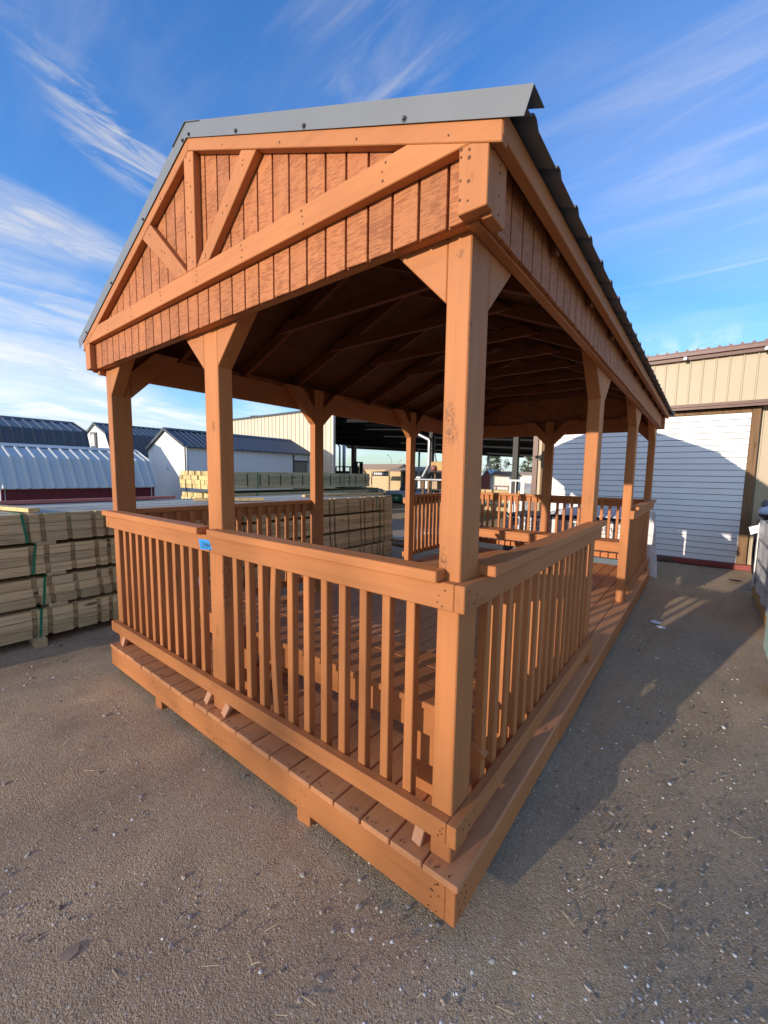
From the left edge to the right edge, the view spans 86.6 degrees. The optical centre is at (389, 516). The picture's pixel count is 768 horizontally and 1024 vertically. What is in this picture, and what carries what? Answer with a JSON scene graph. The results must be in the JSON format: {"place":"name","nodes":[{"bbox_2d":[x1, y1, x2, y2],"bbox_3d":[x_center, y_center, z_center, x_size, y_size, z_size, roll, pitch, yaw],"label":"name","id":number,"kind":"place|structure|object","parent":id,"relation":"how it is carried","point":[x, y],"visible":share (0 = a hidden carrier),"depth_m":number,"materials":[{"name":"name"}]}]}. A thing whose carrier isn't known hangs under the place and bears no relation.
{"place":"outdoors","nodes":[
{"label":"outdoors","id":0,"kind":"place"},
{"bbox_2d":[343,487,378,492],"bbox_3d":[-1.539,-1.159,22.105,1.700,0.860,0.960,6,7,37],"label":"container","id":1,"kind":"object","parent":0,"point":[372,490],"visible":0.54,"depth_m":21.70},
{"bbox_2d":[0,490,767,1023],"bbox_3d":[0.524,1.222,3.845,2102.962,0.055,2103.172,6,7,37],"label":"ground","id":2,"kind":"structure","parent":0,"point":[50,744],"depth_m":1.66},
{"bbox_2d":[27,636,47,648],"bbox_3d":[-3.707,1.098,4.118,1.420,0.088,0.090,6,7,37],"label":"support block","id":3,"kind":"object","parent":2,"relation":"on","point":[36,642],"depth_m":3.70,"materials":[{"name":"yellow wood"}]},
{"bbox_2d":[0,415,89,446],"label":"barn shed","id":4,"kind":"structure","parent":2,"relation":"on","point":[20,430],"depth_m":12.31,"materials":[{"name":"blue metal"}]},
{"bbox_2d":[58,944,79,962],"bbox_3d":[-1.056,1.443,1.347,0.050,0.003,0.048,0,6,-7],"label":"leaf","id":5,"kind":"object","parent":2,"relation":"on","point":[69,953],"visible":1,"depth_m":1.34,"materials":[{"name":"brown plant"}]},
{"bbox_2d":[0,442,156,504],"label":"barn shed","id":6,"kind":"structure","parent":2,"relation":"on","point":[35,472],"depth_m":9.75,"materials":[{"name":"silver metal"}]},
{"bbox_2d":[86,422,161,458],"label":"barn shed","id":7,"kind":"structure","parent":2,"relation":"on","point":[98,435],"depth_m":19.76,"materials":[{"name":"white metal"}]},
{"bbox_2d":[90,432,97,447],"bbox_3d":[-14.377,-3.724,19.829,0.700,0.800,0.085,6,7,37],"label":"loft window","id":8,"kind":"structure","parent":7,"relation":"in","point":[93,435],"depth_m":19.70,"materials":[{"name":"white paint"}]},
{"bbox_2d":[0,541,391,645],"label":"lumber bundle","id":9,"kind":"object","parent":2,"relation":"on","point":[39,620],"visible":0.32,"depth_m":3.88,"materials":[{"name":"beige wood"}]},
{"bbox_2d":[0,526,392,612],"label":"lumber bundle","id":10,"kind":"object","parent":9,"relation":"on","point":[23,592],"visible":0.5,"depth_m":3.94,"materials":[{"name":"yellow wood"}]},
{"bbox_2d":[0,510,391,578],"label":"lumber bundle","id":11,"kind":"object","parent":10,"relation":"on","point":[57,558],"visible":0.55,"depth_m":3.95,"materials":[{"name":"yellow wood"}]},
{"bbox_2d":[0,493,391,545],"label":"lumber bundle","id":12,"kind":"object","parent":11,"relation":"on","point":[48,524],"visible":0.53,"depth_m":4.04,"materials":[{"name":"yellow wood"}]},
{"bbox_2d":[0,505,39,512],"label":"loose board","id":13,"kind":"object","parent":12,"relation":"on","point":[17,508],"visible":1,"depth_m":3.71,"materials":[{"name":"yellow wood"}]},
{"bbox_2d":[0,496,175,504],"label":"painted board","id":14,"kind":"object","parent":12,"relation":"on","point":[71,500],"visible":1,"depth_m":4.82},
{"bbox_2d":[193,498,264,500],"bbox_3d":[-2.161,-0.234,5.532,0.892,0.036,0.089,-1,6,-22],"label":"loose board","id":15,"kind":"object","parent":12,"relation":"on","point":[236,499],"visible":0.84,"depth_m":5.55,"materials":[{"name":"yellow wood"}]},
{"bbox_2d":[302,493,383,496],"bbox_3d":[-0.765,-0.392,7.277,1.769,0.036,0.089,-5,8,-44],"label":"loose board","id":16,"kind":"object","parent":12,"relation":"on","point":[346,494],"visible":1,"depth_m":7.29,"materials":[{"name":"yellow wood"}]},
{"bbox_2d":[145,427,309,499],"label":"gable shed","id":17,"kind":"structure","parent":2,"relation":"on","point":[173,453],"depth_m":14.73,"materials":[{"name":"white metal"}]},
{"bbox_2d":[294,462,307,488],"bbox_3d":[-3.725,-1.340,17.235,0.012,1.875,0.705,6,7,37],"label":"door","id":18,"kind":"structure","parent":17,"relation":"in","point":[298,467],"depth_m":17.15,"materials":[{"name":"grey metal"}]},
{"bbox_2d":[233,411,335,487],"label":"steel building","id":19,"kind":"structure","parent":2,"relation":"on","point":[294,426],"depth_m":20.66,"materials":[{"name":"white paint"}]},
{"bbox_2d":[337,444,340,470],"bbox_3d":[-3.457,-3.194,27.781,0.349,3.665,0.119,6,7,37],"label":"vent pipe","id":20,"kind":"object","parent":2,"relation":"on","point":[339,457],"visible":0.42,"depth_m":27.59,"materials":[{"name":"metal"}]},
{"bbox_2d":[342,445,345,470],"bbox_3d":[-3.050,-3.122,27.472,0.217,3.600,0.217,6,7,37],"label":"vent pipe","id":21,"kind":"object","parent":2,"relation":"on","point":[343,455],"visible":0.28,"depth_m":27.31,"materials":[{"name":"grey metal"}]},
{"bbox_2d":[335,462,362,487],"bbox_3d":[-2.246,-2.351,26.285,2.870,2.360,1.120,6,7,37],"label":"forklift","id":22,"kind":"object","parent":2,"relation":"on","point":[358,470],"visible":0.24,"depth_m":26.12,"materials":[{"name":"black metal"}]},
{"bbox_2d":[78,83,675,927],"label":"pavilion","id":23,"kind":"structure","parent":2,"relation":"on","point":[412,267],"depth_m":1.97,"materials":[{"name":"orange wood"}]},
{"bbox_2d":[199,539,211,549],"bbox_3d":[-1.010,0.155,2.236,0.138,0.062,0.001,6,7,37],"label":"tape label","id":24,"kind":"object","parent":23,"relation":"attached to","point":[204,544],"visible":1,"depth_m":2.24,"materials":[{"name":"blue plastic"}]},
{"bbox_2d":[199,580,487,795],"bbox_3d":[-0.682,0.872,2.582,2.897,0.440,0.422,6,7,37],"label":"bench","id":25,"kind":"object","parent":23,"relation":"on","point":[426,708],"visible":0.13,"depth_m":1.95,"materials":[{"name":"brown wood"}]},
{"bbox_2d":[479,526,644,556],"bbox_3d":[2.534,0.494,6.734,2.897,0.440,0.422,6,7,37],"label":"bench","id":26,"kind":"object","parent":23,"relation":"on","point":[601,543],"visible":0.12,"depth_m":6.75,"materials":[{"name":"brown wood"}]},
{"bbox_2d":[4,657,752,1023],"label":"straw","id":27,"kind":"object","parent":2,"relation":"on","point":[350,897],"visible":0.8,"depth_m":1.44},
{"bbox_2d":[371,471,389,486],"bbox_3d":[-0.767,-2.954,34.764,1.958,1.870,0.094,6,7,37],"label":"banner","id":28,"kind":"object","parent":2,"relation":"on","point":[381,473],"visible":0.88,"depth_m":34.56,"materials":[{"name":"white paper"}]},
{"bbox_2d":[358,464,405,489],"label":"garden shed","id":29,"kind":"structure","parent":2,"relation":"on","point":[379,482],"depth_m":40.14,"materials":[{"name":"beige wood"}]},
{"bbox_2d":[0,557,767,1023],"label":"grey pebbles","id":30,"kind":"object","parent":2,"relation":"on","point":[748,991],"visible":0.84,"depth_m":1.54,"materials":[{"name":"grey stone"}]},
{"bbox_2d":[11,629,767,1020],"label":"stones","id":31,"kind":"object","parent":2,"relation":"on","point":[321,977],"visible":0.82,"depth_m":1.50,"materials":[{"name":"grey stone"}]},
{"bbox_2d":[250,415,533,511],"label":"pole barn","id":32,"kind":"structure","parent":2,"relation":"on","point":[354,433],"depth_m":19.73,"materials":[{"name":"brown metal"}]},
{"bbox_2d":[504,459,511,468],"bbox_3d":[4.224,-1.865,14.388,0.352,0.352,0.200,21,21,73],"label":"wall fan","id":33,"kind":"object","parent":32,"relation":"attached to","point":[506,464],"depth_m":14.35},
{"bbox_2d":[385,468,405,490],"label":"garden shed","id":34,"kind":"structure","parent":2,"relation":"on","point":[397,479],"depth_m":36.26,"materials":[{"name":"beige wood"}]},
{"bbox_2d":[386,490,440,505],"bbox_3d":[1.752,-1.042,22.292,4.100,0.640,1.242,6,7,37],"label":"flatbed","id":35,"kind":"object","parent":2,"relation":"on","point":[397,496],"visible":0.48,"depth_m":22.50,"materials":[{"name":"green metal"}]},
{"bbox_2d":[399,482,421,490],"bbox_3d":[1.269,-1.765,23.838,1.232,0.460,0.650,6,7,37],"label":"dark cover","id":36,"kind":"object","parent":35,"relation":"on","point":[402,487],"visible":0.34,"depth_m":23.72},
{"bbox_2d":[404,467,441,491],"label":"garden shed","id":37,"kind":"structure","parent":2,"relation":"on","point":[439,474],"depth_m":34.88,"materials":[{"name":"grey"}]},
{"bbox_2d":[390,519,500,543],"bbox_3d":[-0.318,0.217,13.232,8.600,0.001,3.800,6,7,37],"label":"gravel patch","id":38,"kind":"object","parent":2,"relation":"on","point":[398,527],"depth_m":12.05,"materials":[{"name":"grey gravel"}]},
{"bbox_2d":[481,470,496,488],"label":"garden shed","id":39,"kind":"structure","parent":2,"relation":"on","point":[485,480],"depth_m":28.85,"materials":[{"name":"red wood"}]},
{"bbox_2d":[482,456,503,472],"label":"tree","id":40,"kind":"object","parent":2,"relation":"on","point":[495,466],"visible":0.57,"depth_m":74.10,"materials":[{"name":"green plant"}]},
{"bbox_2d":[480,504,508,511],"bbox_3d":[4.949,-0.393,18.216,1.997,0.241,0.612,6,7,37],"label":"lumber bundle","id":41,"kind":"object","parent":2,"relation":"on","point":[496,507],"visible":0.24,"depth_m":18.05,"materials":[{"name":"yellow wood"}]},
{"bbox_2d":[480,499,519,503],"bbox_3d":[4.957,-0.750,18.177,1.991,0.241,0.612,6,7,37],"label":"lumber bundle","id":42,"kind":"object","parent":41,"relation":"on","point":[496,501],"visible":0.16,"depth_m":17.99,"materials":[{"name":"yellow wood"}]},
{"bbox_2d":[481,489,524,493],"bbox_3d":[4.960,-1.069,18.146,1.999,0.241,0.612,6,7,37],"label":"lumber bundle","id":43,"kind":"object","parent":42,"relation":"on","point":[494,491],"visible":0.27,"depth_m":17.98,"materials":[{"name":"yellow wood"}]},
{"bbox_2d":[492,485,508,504],"bbox_3d":[6.101,-1.119,22.024,1.100,1.106,0.459,6,7,37],"label":"sawhorse","id":44,"kind":"object","parent":2,"relation":"on","point":[495,486],"visible":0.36,"depth_m":22.09,"materials":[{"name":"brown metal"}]},
{"bbox_2d":[488,471,521,489],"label":"garden shed","id":45,"kind":"structure","parent":2,"relation":"on","point":[500,478],"depth_m":26.22,"materials":[{"name":"beige wood"}]},
{"bbox_2d":[512,504,519,511],"bbox_3d":[3.664,0.052,11.731,0.300,0.819,0.280,6,7,37],"label":"crate","id":46,"kind":"object","parent":2,"relation":"on","point":[515,507],"visible":0.07,"depth_m":11.60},
{"bbox_2d":[508,477,531,512],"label":"gate","id":47,"kind":"structure","parent":2,"relation":"on","point":[522,488],"depth_m":11.23,"materials":[{"name":"white metal"}]},
{"bbox_2d":[519,472,531,490],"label":"garden shed","id":48,"kind":"structure","parent":2,"relation":"on","point":[525,474],"depth_m":43.14,"materials":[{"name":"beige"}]},
{"bbox_2d":[519,456,532,471],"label":"tree","id":49,"kind":"object","parent":2,"relation":"on","point":[527,468],"visible":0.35,"depth_m":71.26,"materials":[{"name":"green plant"}]},
{"bbox_2d":[503,510,569,550],"bbox_3d":[3.028,0.386,8.068,1.133,0.892,1.132,6,7,37],"label":"panel pack","id":50,"kind":"object","parent":2,"relation":"on","point":[551,530],"visible":0.27,"depth_m":7.68,"materials":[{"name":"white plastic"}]},
{"bbox_2d":[566,516,620,564],"bbox_3d":[3.946,0.475,7.365,1.183,0.892,1.132,6,7,37],"label":"panel pack","id":51,"kind":"object","parent":2,"relation":"on","point":[611,561],"visible":0.23,"depth_m":6.88,"materials":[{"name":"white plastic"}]},
{"bbox_2d":[550,506,621,518],"bbox_3d":[3.834,-0.090,7.464,1.620,0.196,0.980,6,7,37],"label":"wrapped heap","id":52,"kind":"object","parent":51,"relation":"on","point":[605,512],"visible":0.27,"depth_m":7.24,"materials":[{"name":"white plastic"}]},
{"bbox_2d":[646,511,656,577],"bbox_3d":[4.145,0.440,6.445,0.045,1.040,0.238,-4,8,-38],"label":"plastic sheet","id":53,"kind":"object","parent":51,"relation":"hanging from","point":[651,554],"visible":0.55,"depth_m":6.43,"materials":[{"name":"white plastic"}]},
{"bbox_2d":[531,338,767,564],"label":"steel building","id":54,"kind":"structure","parent":2,"relation":"on","point":[731,376],"depth_m":7.34,"materials":[{"name":"beige paint"}]},
{"bbox_2d":[538,406,761,570],"bbox_3d":[4.958,-0.607,8.224,3.900,2.860,0.135,6,7,37],"label":"sliding door","id":55,"kind":"structure","parent":54,"relation":"attached to","point":[703,476],"depth_m":7.67,"materials":[{"name":"white"}]},
{"bbox_2d":[752,585,766,626],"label":"pallet","id":56,"kind":"object","parent":2,"relation":"on","point":[760,607],"visible":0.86,"depth_m":4.96,"materials":[{"name":"brown wood"}]},
{"bbox_2d":[749,519,767,615],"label":"wrapped load","id":57,"kind":"object","parent":56,"relation":"on","point":[760,573],"visible":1,"depth_m":5.22,"materials":[{"name":"white plastic"}]},
{"bbox_2d":[751,514,767,576],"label":"trailer","id":58,"kind":"object","parent":2,"relation":"on","point":[765,517],"visible":0.3,"depth_m":6.77,"materials":[{"name":"black metal"}]},
{"bbox_2d":[758,500,767,514],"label":"gas tank","id":59,"kind":"object","parent":58,"relation":"on","point":[763,509],"visible":1,"depth_m":6.51,"materials":[{"name":"metal"}]},
{"bbox_2d":[0,0,767,475],"label":"sky","id":60,"kind":"structure","parent":0,"point":[653,120],"materials":[{"name":"blue"}]},
{"bbox_2d":[389,536,431,547],"bbox_3d":[0.406,0.557,9.338,1.163,0.140,0.635,6,7,37],"label":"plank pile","id":61,"kind":"object","parent":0,"point":[395,540],"visible":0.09,"depth_m":9.26,"materials":[{"name":"grey wood"}]},
{"bbox_2d":[414,477,441,516],"bbox_3d":[1.690,-0.766,15.772,1.450,1.540,0.800,6,7,37],"label":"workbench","id":62,"kind":"object","parent":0,"point":[424,485],"visible":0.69,"depth_m":15.53,"materials":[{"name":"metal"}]},
{"bbox_2d":[346,445,523,480],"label":"pole barn","id":63,"kind":"structure","parent":0,"point":[384,448],"depth_m":33.26,"materials":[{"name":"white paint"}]},
{"bbox_2d":[430,462,441,492],"bbox_3d":[2.076,-1.130,16.436,0.800,2.140,0.730,6,7,37],"label":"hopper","id":64,"kind":"object","parent":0,"point":[436,467],"visible":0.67,"depth_m":16.23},
{"bbox_2d":[418,433,436,476],"bbox_3d":[1.629,-2.539,17.112,0.253,1.979,1.120,-4,8,-40],"label":"dust duct","id":65,"kind":"object","parent":64,"relation":"attached to","point":[428,453],"visible":0.87,"depth_m":17.09,"materials":[{"name":"metal"}]},
{"bbox_2d":[763,611,767,658],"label":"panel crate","id":66,"kind":"object","parent":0,"point":[765,645],"visible":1,"depth_m":3.17,"materials":[{"name":"white plastic"}]},
{"bbox_3d":[-2.707,0.048,10.918,1.348,0.540,5.039,6,7,37],"label":"lumber bundle","id":67,"kind":"object","parent":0,"visible":0},
{"bbox_2d":[181,488,367,498],"bbox_3d":[-2.685,-0.414,10.872,1.348,0.570,5.019,6,7,37],"label":"lumber bundle","id":68,"kind":"object","parent":67,"relation":"on","point":[204,494],"visible":0.21,"depth_m":10.00,"materials":[{"name":"brown wood"}]},
{"bbox_2d":[179,471,371,488],"bbox_3d":[-2.633,-0.979,10.795,1.357,0.380,5.142,6,7,37],"label":"lumber bundle","id":69,"kind":"object","parent":68,"relation":"on","point":[242,480],"visible":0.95,"depth_m":9.62,"materials":[{"name":"brown wood"}]}
]}

